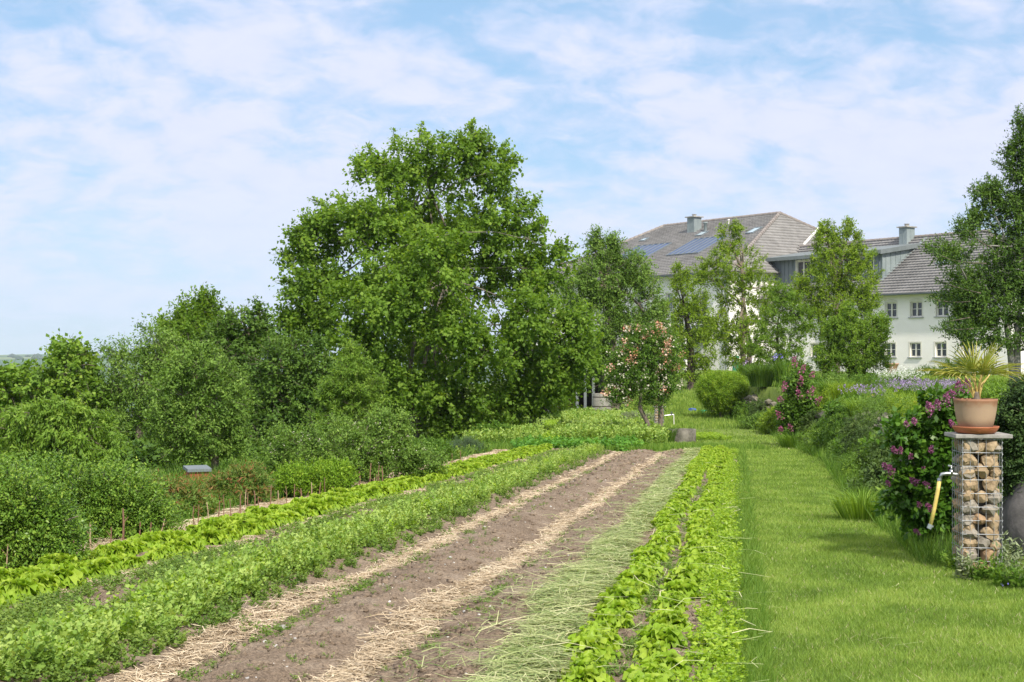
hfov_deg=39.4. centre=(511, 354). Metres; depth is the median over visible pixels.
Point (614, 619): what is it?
lettuce
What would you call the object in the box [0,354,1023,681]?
ground
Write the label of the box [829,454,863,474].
tall grass tuft
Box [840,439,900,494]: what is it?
wall foot plant
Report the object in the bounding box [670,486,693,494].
lettuce
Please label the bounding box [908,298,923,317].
window
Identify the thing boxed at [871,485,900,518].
wall foot plant
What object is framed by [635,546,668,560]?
lettuce
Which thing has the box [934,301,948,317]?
window
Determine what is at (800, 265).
window
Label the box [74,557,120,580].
lettuce
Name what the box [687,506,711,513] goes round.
lettuce
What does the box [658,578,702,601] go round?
lettuce
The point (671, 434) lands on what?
tall grass tuft
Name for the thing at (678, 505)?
lettuce
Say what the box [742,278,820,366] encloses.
fruit tree
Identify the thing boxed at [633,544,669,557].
lettuce
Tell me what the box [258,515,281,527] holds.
lettuce
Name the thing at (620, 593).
lettuce
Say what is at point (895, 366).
terracotta planter
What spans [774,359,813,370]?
perennial shrub
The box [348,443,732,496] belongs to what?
distant lettuce
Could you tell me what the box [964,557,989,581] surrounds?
sage plant
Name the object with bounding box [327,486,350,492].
lettuce
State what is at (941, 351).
window
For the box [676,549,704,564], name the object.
lettuce
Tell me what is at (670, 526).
lettuce
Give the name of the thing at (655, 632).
lettuce
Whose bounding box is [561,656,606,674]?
lettuce
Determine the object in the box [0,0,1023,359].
sky
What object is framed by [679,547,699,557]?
lettuce
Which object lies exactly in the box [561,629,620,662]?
lettuce
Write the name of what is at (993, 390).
perennial mound
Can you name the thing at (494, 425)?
shrub
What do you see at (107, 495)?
evergreen shrub
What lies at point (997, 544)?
sage plant
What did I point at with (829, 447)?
wall foot plant
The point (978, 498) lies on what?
gabion pillar
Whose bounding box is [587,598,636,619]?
lettuce
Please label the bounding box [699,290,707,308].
window
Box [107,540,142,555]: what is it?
lettuce
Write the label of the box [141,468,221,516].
reddish shrub
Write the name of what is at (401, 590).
soil weeds
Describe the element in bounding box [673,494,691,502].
lettuce
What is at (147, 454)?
background shrub
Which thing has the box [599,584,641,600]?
lettuce
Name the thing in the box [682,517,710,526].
lettuce
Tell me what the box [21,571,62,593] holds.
lettuce
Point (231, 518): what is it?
lettuce
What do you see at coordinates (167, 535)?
lettuce
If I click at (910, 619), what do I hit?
lawn clover
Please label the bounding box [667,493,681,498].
lettuce
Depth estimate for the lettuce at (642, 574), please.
9.41 m
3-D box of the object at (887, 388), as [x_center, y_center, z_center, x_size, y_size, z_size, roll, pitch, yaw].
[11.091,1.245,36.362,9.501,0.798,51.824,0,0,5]
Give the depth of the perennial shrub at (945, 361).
61.85 m
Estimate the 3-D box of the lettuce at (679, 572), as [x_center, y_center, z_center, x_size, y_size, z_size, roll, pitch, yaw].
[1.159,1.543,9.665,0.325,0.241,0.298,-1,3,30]
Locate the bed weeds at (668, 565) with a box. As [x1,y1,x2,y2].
[599,457,712,681]
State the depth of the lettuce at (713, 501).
16.38 m
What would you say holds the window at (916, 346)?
in the farmhouse
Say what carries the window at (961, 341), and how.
in the farmhouse
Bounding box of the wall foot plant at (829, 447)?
[824,426,845,456]
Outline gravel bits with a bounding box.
[209,455,657,678]
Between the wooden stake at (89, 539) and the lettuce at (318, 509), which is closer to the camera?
the wooden stake at (89, 539)
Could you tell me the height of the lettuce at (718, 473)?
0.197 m
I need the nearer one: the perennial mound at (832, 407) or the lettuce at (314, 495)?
the lettuce at (314, 495)
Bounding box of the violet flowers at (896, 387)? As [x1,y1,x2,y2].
[870,379,909,395]
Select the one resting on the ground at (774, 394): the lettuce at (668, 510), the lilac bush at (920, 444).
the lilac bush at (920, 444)
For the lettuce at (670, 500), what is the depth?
16.50 m
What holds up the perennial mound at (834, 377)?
on the ground at (774, 394)
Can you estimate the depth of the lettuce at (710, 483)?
19.59 m
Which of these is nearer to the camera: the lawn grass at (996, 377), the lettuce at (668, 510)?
the lettuce at (668, 510)
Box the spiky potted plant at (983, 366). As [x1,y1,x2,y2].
[917,341,1023,398]
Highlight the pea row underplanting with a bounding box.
[0,448,608,681]
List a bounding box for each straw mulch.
[60,449,552,592]
[79,449,509,551]
[98,451,628,681]
[298,449,673,681]
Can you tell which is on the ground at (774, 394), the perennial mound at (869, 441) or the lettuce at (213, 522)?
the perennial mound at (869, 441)
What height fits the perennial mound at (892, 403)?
0.716 m
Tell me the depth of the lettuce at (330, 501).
15.68 m
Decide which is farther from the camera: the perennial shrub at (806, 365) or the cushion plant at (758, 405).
the perennial shrub at (806, 365)
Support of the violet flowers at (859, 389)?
on the ground at (774, 394)
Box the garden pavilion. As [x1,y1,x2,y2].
[527,350,604,411]
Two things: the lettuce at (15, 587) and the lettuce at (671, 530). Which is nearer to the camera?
the lettuce at (15, 587)
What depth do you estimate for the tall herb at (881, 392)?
32.97 m
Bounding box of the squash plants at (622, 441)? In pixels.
[510,434,645,451]
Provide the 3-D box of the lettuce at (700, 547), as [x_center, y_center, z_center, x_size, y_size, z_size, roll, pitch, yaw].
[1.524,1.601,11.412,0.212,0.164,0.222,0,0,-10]
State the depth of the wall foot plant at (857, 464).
21.24 m
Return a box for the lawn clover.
[764,477,1022,681]
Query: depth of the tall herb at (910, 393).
29.87 m
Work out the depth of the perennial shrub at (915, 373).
65.84 m
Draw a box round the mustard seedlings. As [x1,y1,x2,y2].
[0,444,599,661]
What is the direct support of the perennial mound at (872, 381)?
on the ground at (774, 394)
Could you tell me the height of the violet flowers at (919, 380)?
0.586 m
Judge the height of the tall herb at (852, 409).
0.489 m
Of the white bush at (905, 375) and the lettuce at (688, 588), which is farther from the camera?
the white bush at (905, 375)
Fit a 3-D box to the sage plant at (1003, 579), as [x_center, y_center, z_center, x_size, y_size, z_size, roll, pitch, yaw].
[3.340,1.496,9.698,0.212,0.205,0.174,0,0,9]
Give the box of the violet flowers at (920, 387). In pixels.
[900,379,952,396]
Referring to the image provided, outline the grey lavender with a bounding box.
[447,435,488,452]
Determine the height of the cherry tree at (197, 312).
5.118 m
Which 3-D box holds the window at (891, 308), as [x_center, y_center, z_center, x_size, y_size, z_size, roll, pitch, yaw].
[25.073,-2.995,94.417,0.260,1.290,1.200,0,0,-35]
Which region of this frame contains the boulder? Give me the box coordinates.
[998,479,1023,559]
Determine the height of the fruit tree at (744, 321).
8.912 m
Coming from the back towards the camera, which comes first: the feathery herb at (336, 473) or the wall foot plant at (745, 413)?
the wall foot plant at (745, 413)
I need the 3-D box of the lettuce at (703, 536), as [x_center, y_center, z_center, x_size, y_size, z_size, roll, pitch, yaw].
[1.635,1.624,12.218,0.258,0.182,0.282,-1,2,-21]
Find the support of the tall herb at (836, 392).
on the ground at (774, 394)
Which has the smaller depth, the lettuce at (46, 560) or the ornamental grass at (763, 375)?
the lettuce at (46, 560)
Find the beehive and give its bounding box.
[183,465,211,480]
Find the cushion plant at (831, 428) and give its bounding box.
[821,406,854,448]
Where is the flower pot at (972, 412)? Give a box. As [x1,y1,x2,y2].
[953,398,997,426]
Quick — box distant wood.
[0,353,522,423]
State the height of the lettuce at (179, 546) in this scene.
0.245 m
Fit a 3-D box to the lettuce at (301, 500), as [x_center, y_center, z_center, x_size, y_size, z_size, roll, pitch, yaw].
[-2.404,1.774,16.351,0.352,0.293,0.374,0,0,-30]
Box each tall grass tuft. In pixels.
[641,424,677,442]
[769,430,809,448]
[805,485,886,521]
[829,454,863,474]
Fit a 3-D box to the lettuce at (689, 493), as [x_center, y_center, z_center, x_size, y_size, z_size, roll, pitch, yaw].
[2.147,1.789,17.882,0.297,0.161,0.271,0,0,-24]
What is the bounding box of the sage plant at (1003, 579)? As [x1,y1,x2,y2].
[988,559,1019,588]
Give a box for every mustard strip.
[540,419,563,438]
[696,431,733,439]
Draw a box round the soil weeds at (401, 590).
[199,450,670,681]
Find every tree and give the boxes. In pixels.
[0,328,129,442]
[0,390,132,473]
[86,312,187,438]
[136,331,263,473]
[137,282,237,418]
[198,294,295,428]
[238,330,381,451]
[268,117,611,441]
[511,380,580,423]
[555,222,681,409]
[599,316,685,426]
[655,258,721,389]
[691,218,781,369]
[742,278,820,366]
[785,215,884,371]
[807,299,894,379]
[916,101,1023,379]
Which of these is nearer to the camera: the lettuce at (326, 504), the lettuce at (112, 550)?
the lettuce at (112, 550)
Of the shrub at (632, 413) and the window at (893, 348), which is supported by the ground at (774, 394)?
the shrub at (632, 413)
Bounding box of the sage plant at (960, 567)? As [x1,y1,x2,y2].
[952,546,980,579]
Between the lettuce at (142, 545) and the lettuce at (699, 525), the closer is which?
the lettuce at (142, 545)
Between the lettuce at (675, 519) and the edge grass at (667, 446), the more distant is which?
the edge grass at (667, 446)
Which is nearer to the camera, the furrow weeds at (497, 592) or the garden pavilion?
the furrow weeds at (497, 592)
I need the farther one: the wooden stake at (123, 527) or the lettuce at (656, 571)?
the wooden stake at (123, 527)
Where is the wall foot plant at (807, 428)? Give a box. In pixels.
[799,418,817,434]
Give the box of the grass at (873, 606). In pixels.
[752,444,1021,681]
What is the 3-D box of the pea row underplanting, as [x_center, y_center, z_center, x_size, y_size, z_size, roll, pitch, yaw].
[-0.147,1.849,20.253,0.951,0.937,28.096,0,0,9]
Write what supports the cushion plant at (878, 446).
on the ground at (774, 394)
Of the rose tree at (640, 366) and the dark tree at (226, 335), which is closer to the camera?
the dark tree at (226, 335)
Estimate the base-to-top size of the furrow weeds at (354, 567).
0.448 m
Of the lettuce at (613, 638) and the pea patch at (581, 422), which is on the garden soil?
the lettuce at (613, 638)
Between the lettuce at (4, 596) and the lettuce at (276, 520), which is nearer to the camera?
the lettuce at (4, 596)
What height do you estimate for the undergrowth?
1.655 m
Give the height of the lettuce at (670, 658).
0.192 m
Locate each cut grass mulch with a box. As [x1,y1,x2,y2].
[358,447,699,681]
[524,462,774,681]
[760,493,1019,681]
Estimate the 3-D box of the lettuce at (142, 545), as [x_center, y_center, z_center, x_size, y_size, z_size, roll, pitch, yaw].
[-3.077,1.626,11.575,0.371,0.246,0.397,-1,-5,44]
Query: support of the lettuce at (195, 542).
on the garden soil
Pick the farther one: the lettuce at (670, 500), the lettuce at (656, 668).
the lettuce at (670, 500)
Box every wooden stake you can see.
[2,544,7,567]
[87,526,91,549]
[122,508,127,539]
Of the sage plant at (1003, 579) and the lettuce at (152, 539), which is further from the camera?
the lettuce at (152, 539)
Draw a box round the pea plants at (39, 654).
[0,442,603,681]
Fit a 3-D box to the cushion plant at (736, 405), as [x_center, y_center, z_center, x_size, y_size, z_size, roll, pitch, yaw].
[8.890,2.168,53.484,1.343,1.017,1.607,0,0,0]
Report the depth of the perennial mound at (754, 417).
49.83 m
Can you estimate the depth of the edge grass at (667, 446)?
34.64 m
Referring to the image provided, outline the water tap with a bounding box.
[927,465,960,528]
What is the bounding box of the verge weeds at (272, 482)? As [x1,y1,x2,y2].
[72,443,497,544]
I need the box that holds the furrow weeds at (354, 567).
[191,490,538,632]
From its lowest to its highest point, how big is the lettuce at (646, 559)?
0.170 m
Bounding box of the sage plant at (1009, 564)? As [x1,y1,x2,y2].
[1000,530,1023,582]
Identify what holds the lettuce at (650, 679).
on the garden soil
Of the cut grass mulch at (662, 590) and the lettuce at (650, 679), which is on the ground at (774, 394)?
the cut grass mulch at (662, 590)
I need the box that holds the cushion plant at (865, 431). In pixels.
[852,411,891,470]
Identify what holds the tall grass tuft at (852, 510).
on the ground at (774, 394)
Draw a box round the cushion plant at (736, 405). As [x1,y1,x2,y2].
[731,398,749,418]
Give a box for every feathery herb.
[268,458,325,496]
[303,454,363,492]
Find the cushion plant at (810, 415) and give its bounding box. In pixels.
[797,410,820,435]
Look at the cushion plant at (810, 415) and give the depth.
36.95 m
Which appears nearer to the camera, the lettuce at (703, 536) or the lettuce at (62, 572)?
the lettuce at (62, 572)
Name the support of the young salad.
on the garden soil
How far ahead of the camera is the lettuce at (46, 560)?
10.20 m
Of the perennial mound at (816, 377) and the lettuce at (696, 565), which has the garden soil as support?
the lettuce at (696, 565)
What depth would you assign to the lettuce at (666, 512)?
14.49 m
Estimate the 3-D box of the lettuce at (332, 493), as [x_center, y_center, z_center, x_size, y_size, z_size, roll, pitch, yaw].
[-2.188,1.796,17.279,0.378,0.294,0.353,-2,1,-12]
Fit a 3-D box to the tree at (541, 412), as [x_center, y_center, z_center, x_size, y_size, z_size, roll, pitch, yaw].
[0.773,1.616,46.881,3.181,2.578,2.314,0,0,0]
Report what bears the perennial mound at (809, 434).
on the ground at (774, 394)
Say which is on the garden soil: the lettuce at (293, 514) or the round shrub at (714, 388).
the lettuce at (293, 514)
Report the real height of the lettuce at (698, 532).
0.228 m
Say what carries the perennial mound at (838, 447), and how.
on the ground at (774, 394)
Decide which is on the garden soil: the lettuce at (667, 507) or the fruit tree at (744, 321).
the lettuce at (667, 507)
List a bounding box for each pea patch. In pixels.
[462,417,546,443]
[549,406,670,443]
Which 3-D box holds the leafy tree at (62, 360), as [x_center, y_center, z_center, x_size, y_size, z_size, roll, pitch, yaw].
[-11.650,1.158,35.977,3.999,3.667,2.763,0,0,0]
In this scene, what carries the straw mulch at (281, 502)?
on the garden soil
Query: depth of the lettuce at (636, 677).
6.30 m
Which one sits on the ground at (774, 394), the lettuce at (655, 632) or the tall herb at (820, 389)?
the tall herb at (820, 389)
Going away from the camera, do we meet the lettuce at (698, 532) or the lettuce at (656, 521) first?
the lettuce at (698, 532)
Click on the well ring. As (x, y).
(686, 435)
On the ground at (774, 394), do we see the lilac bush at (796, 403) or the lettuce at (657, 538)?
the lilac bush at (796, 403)
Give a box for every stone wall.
[710,394,850,421]
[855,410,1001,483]
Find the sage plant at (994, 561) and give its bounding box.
[979,551,1005,581]
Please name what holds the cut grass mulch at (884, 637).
on the ground at (774, 394)
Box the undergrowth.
[71,429,548,540]
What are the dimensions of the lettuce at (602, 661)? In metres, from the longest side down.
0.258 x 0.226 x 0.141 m
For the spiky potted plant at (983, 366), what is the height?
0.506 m
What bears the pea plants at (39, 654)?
on the garden soil
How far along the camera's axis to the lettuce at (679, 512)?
14.88 m
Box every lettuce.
[0,567,11,581]
[0,576,45,604]
[0,590,12,607]
[8,568,30,578]
[19,565,40,572]
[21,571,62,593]
[35,553,76,568]
[35,563,90,589]
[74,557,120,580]
[75,551,109,560]
[90,556,125,571]
[92,543,128,557]
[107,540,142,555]
[116,553,146,569]
[124,539,149,551]
[127,531,162,547]
[142,543,177,561]
[148,530,176,542]
[161,539,193,556]
[166,529,188,537]
[175,534,205,552]
[185,524,209,533]
[190,527,228,545]
[198,517,227,528]
[215,526,240,541]
[219,514,236,522]
[219,524,242,537]
[227,517,265,536]
[232,511,255,519]
[243,505,272,515]
[245,515,275,529]
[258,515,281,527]
[265,512,292,524]
[268,504,278,509]
[272,508,304,520]
[274,503,307,519]
[290,496,308,504]
[300,506,317,517]
[301,502,328,515]
[307,498,332,511]
[309,493,327,497]
[312,496,340,511]
[321,490,339,496]
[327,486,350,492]
[332,496,351,509]
[334,492,356,503]
[343,497,354,506]
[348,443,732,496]
[349,491,368,501]
[351,494,359,503]
[358,485,384,498]
[557,663,614,681]
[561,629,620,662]
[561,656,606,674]
[566,650,611,671]
[575,626,622,649]
[576,622,620,640]
[580,620,617,632]
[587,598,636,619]
[593,608,634,629]
[595,588,646,606]
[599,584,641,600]
[607,598,640,612]
[613,565,659,588]
[617,578,649,597]
[622,662,676,681]
[625,562,656,579]
[626,670,664,681]
[627,548,668,564]
[629,555,660,565]
[630,561,665,577]
[630,640,668,662]
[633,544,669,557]
[633,623,687,648]
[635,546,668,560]
[638,676,667,681]
[639,649,692,674]
[645,540,674,554]
[645,607,687,621]
[647,532,681,545]
[648,532,678,546]
[648,610,693,633]
[649,516,676,528]
[651,595,688,612]
[653,509,679,518]
[653,525,678,533]
[655,513,677,520]
[655,521,678,529]
[655,528,681,536]
[656,511,677,519]
[657,590,690,604]
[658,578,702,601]
[661,579,701,590]
[662,505,676,510]
[663,565,705,582]
[664,499,684,504]
[665,507,685,517]
[666,500,690,508]
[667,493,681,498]
[667,502,685,512]
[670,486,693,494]
[670,516,680,525]
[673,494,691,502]
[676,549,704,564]
[678,538,708,550]
[678,555,710,567]
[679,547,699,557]
[680,491,694,497]
[681,557,709,570]
[682,473,699,479]
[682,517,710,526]
[684,528,715,541]
[684,562,712,579]
[686,502,712,512]
[686,523,713,531]
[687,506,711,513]
[687,509,712,519]
[687,527,717,537]
[688,533,713,541]
[689,479,700,485]
[689,514,711,521]
[695,520,714,525]
[696,544,710,551]
[700,498,719,506]
[702,481,721,487]
[706,471,723,475]
[710,478,724,482]
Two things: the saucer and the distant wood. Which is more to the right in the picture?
the saucer
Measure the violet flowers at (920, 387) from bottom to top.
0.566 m
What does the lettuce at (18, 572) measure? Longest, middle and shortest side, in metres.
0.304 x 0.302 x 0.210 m
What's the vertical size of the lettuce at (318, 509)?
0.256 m
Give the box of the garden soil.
[0,449,743,681]
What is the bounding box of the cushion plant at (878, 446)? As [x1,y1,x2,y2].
[865,428,891,484]
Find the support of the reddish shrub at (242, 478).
on the ground at (774, 394)
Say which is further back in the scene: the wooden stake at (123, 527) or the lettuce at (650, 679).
the wooden stake at (123, 527)
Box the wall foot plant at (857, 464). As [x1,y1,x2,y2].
[838,432,872,480]
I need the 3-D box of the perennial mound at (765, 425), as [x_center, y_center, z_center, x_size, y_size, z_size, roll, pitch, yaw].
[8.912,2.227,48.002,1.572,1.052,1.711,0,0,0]
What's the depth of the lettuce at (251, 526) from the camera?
12.92 m
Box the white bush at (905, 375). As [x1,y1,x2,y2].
[867,365,929,384]
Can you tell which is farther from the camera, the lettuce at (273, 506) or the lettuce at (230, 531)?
the lettuce at (273, 506)
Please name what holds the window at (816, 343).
in the farmhouse
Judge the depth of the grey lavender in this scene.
32.83 m
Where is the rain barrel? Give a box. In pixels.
[592,393,610,412]
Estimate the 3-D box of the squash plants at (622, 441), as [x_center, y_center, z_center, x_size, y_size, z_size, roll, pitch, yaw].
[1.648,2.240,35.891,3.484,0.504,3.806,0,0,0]
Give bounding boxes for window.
[665,292,672,312]
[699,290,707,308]
[796,259,811,277]
[808,342,819,357]
[859,255,874,274]
[884,299,897,318]
[884,341,896,357]
[907,341,921,357]
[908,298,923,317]
[932,341,947,357]
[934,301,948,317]
[961,341,975,357]
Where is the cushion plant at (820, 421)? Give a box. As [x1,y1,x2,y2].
[811,411,830,438]
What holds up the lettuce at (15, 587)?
on the garden soil
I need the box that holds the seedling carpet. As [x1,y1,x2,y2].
[0,446,587,649]
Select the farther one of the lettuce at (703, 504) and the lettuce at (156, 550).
the lettuce at (703, 504)
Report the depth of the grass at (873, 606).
8.44 m
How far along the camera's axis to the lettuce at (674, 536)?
12.20 m
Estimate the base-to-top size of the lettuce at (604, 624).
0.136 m
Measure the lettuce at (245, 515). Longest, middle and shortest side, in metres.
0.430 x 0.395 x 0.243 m
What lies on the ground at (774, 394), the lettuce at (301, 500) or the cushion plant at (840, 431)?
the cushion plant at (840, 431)
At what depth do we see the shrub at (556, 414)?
57.74 m
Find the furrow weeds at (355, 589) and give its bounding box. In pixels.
[175,451,628,681]
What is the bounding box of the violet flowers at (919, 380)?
[882,376,926,394]
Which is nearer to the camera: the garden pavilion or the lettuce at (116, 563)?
the lettuce at (116, 563)
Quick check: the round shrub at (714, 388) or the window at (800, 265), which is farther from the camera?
the window at (800, 265)
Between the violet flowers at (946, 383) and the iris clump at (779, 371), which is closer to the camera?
the violet flowers at (946, 383)
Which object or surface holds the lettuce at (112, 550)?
on the garden soil
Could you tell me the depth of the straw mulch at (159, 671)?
8.71 m
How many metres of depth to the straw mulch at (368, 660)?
8.74 m
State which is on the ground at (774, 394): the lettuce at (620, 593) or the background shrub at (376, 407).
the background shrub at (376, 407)
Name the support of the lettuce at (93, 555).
on the garden soil
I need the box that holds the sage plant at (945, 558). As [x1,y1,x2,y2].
[939,548,959,570]
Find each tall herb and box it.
[809,379,847,395]
[823,379,870,399]
[839,395,876,416]
[854,387,897,398]
[863,394,909,412]
[890,390,928,408]
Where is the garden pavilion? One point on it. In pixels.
(585, 400)
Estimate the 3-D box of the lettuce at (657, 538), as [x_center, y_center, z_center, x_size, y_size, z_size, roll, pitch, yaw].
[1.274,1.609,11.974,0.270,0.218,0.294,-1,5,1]
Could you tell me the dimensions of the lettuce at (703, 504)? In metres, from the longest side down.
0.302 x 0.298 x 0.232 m
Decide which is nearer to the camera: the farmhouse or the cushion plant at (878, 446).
the cushion plant at (878, 446)
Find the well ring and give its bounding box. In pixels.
[670,428,695,442]
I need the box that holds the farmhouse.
[536,211,1023,374]
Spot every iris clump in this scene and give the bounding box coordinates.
[731,358,759,383]
[770,353,795,386]
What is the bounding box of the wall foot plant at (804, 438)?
[797,418,824,446]
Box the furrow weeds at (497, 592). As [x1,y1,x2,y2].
[377,456,662,681]
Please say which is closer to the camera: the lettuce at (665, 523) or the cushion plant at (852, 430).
the lettuce at (665, 523)
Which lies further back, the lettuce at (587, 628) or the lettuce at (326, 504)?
the lettuce at (326, 504)
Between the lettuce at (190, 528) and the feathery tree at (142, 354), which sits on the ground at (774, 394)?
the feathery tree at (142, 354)
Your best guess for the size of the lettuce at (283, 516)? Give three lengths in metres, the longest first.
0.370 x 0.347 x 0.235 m
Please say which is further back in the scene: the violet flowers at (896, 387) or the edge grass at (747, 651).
the violet flowers at (896, 387)
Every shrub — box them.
[0,447,100,569]
[0,448,191,541]
[1,359,132,437]
[110,431,272,469]
[111,372,222,441]
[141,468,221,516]
[191,455,283,506]
[218,371,347,445]
[369,365,424,436]
[399,434,456,461]
[467,419,513,439]
[545,407,584,416]
[619,409,653,420]
[693,368,748,417]
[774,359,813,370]
[873,375,897,388]
[896,370,928,376]
[905,363,945,376]
[937,355,978,378]
[981,370,1023,504]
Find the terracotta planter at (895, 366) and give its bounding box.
[887,363,898,373]
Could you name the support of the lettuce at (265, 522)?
on the garden soil
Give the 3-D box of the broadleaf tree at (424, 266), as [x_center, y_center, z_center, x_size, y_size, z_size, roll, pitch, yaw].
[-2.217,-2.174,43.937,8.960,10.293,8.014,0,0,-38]
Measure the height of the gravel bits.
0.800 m
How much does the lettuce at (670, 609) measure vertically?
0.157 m
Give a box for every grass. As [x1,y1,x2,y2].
[484,441,769,450]
[560,380,749,428]
[682,370,1023,394]
[695,409,1021,566]
[716,446,788,681]
[741,362,775,386]
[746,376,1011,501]
[752,444,1021,681]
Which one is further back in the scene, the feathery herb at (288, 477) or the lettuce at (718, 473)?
the lettuce at (718, 473)
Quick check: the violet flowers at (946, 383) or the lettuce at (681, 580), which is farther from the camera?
the violet flowers at (946, 383)
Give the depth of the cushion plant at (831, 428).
30.04 m
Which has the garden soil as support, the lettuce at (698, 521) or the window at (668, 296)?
the lettuce at (698, 521)
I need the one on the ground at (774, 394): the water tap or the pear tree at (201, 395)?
the pear tree at (201, 395)
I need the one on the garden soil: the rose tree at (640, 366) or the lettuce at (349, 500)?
the lettuce at (349, 500)
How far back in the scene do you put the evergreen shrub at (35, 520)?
10.41 m
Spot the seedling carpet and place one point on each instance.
(17, 614)
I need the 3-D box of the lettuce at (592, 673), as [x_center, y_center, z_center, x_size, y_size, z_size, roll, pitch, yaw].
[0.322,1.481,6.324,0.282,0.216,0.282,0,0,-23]
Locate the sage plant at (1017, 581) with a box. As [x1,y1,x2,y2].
[1005,556,1023,588]
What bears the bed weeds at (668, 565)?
on the garden soil
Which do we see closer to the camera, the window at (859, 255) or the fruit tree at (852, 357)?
the fruit tree at (852, 357)
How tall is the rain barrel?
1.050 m
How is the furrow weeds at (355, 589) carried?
on the garden soil
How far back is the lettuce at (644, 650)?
6.92 m
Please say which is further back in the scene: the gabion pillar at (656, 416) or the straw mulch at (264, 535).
the gabion pillar at (656, 416)
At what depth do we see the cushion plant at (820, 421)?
33.02 m
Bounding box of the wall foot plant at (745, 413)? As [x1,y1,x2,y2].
[733,402,749,421]
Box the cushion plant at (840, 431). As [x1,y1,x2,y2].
[836,416,856,441]
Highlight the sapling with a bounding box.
[303,339,395,449]
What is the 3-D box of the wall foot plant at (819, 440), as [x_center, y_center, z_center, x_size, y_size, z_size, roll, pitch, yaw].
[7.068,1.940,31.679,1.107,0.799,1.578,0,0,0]
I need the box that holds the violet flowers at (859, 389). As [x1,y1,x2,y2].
[838,384,895,402]
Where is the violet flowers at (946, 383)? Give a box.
[919,378,970,390]
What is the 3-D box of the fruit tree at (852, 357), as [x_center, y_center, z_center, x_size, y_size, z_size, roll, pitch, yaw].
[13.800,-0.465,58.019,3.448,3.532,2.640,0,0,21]
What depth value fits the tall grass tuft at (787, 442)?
35.86 m
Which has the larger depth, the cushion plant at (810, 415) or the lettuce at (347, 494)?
the cushion plant at (810, 415)
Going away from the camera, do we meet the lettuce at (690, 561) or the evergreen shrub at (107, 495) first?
the lettuce at (690, 561)
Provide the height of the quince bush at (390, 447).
1.441 m
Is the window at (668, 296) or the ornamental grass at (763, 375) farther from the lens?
the window at (668, 296)
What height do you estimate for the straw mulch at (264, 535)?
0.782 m
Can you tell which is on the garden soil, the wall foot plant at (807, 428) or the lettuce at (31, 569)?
the lettuce at (31, 569)
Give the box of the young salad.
[672,447,751,681]
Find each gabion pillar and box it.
[653,406,665,425]
[944,432,1012,571]
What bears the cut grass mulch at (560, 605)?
on the garden soil
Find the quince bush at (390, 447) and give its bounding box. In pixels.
[245,399,453,482]
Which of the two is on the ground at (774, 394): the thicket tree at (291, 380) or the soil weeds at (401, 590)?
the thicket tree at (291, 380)
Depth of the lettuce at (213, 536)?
12.10 m
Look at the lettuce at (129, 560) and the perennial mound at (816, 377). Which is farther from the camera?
the perennial mound at (816, 377)
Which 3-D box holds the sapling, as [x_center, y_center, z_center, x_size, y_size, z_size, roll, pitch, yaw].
[-2.725,0.951,23.514,1.409,2.459,1.291,0,0,-25]
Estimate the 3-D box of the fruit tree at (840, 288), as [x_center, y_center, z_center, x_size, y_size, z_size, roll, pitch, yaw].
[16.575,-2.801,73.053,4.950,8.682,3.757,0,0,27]
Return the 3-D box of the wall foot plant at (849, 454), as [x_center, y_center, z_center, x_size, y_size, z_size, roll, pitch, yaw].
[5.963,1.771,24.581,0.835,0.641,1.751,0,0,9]
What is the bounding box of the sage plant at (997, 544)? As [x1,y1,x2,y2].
[992,533,1021,573]
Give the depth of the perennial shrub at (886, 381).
43.91 m
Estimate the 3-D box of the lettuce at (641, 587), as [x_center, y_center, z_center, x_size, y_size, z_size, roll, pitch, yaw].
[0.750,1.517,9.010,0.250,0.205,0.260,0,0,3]
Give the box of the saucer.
[952,425,998,433]
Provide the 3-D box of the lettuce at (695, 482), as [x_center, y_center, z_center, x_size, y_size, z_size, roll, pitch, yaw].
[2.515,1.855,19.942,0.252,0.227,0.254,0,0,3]
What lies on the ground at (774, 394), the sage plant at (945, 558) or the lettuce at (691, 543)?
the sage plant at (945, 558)
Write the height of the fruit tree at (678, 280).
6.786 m
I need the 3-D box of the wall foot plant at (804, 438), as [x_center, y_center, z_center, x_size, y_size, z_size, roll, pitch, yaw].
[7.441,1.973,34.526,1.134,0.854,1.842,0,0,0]
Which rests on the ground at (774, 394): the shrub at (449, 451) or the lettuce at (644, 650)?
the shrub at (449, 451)
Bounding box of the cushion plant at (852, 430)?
[837,407,877,457]
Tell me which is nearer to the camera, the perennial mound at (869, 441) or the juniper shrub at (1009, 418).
the juniper shrub at (1009, 418)
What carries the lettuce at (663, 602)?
on the garden soil
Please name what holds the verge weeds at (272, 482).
on the ground at (774, 394)
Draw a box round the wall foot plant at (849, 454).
[836,440,859,463]
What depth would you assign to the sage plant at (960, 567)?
10.08 m
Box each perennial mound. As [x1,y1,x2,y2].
[736,411,766,429]
[753,405,781,433]
[781,369,824,389]
[799,426,821,450]
[813,367,870,388]
[813,385,834,411]
[820,392,861,425]
[828,429,860,459]
[846,368,901,392]
[846,388,914,429]
[858,423,887,457]
[858,428,882,461]
[879,389,933,417]
[969,375,1022,405]
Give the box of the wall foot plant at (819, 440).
[808,425,834,450]
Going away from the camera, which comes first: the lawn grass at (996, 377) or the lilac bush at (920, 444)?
the lilac bush at (920, 444)
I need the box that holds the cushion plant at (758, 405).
[747,397,769,419]
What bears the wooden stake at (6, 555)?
on the garden soil
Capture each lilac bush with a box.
[772,356,821,438]
[868,377,972,551]
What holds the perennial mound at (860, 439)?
on the ground at (774, 394)
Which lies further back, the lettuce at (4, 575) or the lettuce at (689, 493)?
the lettuce at (689, 493)

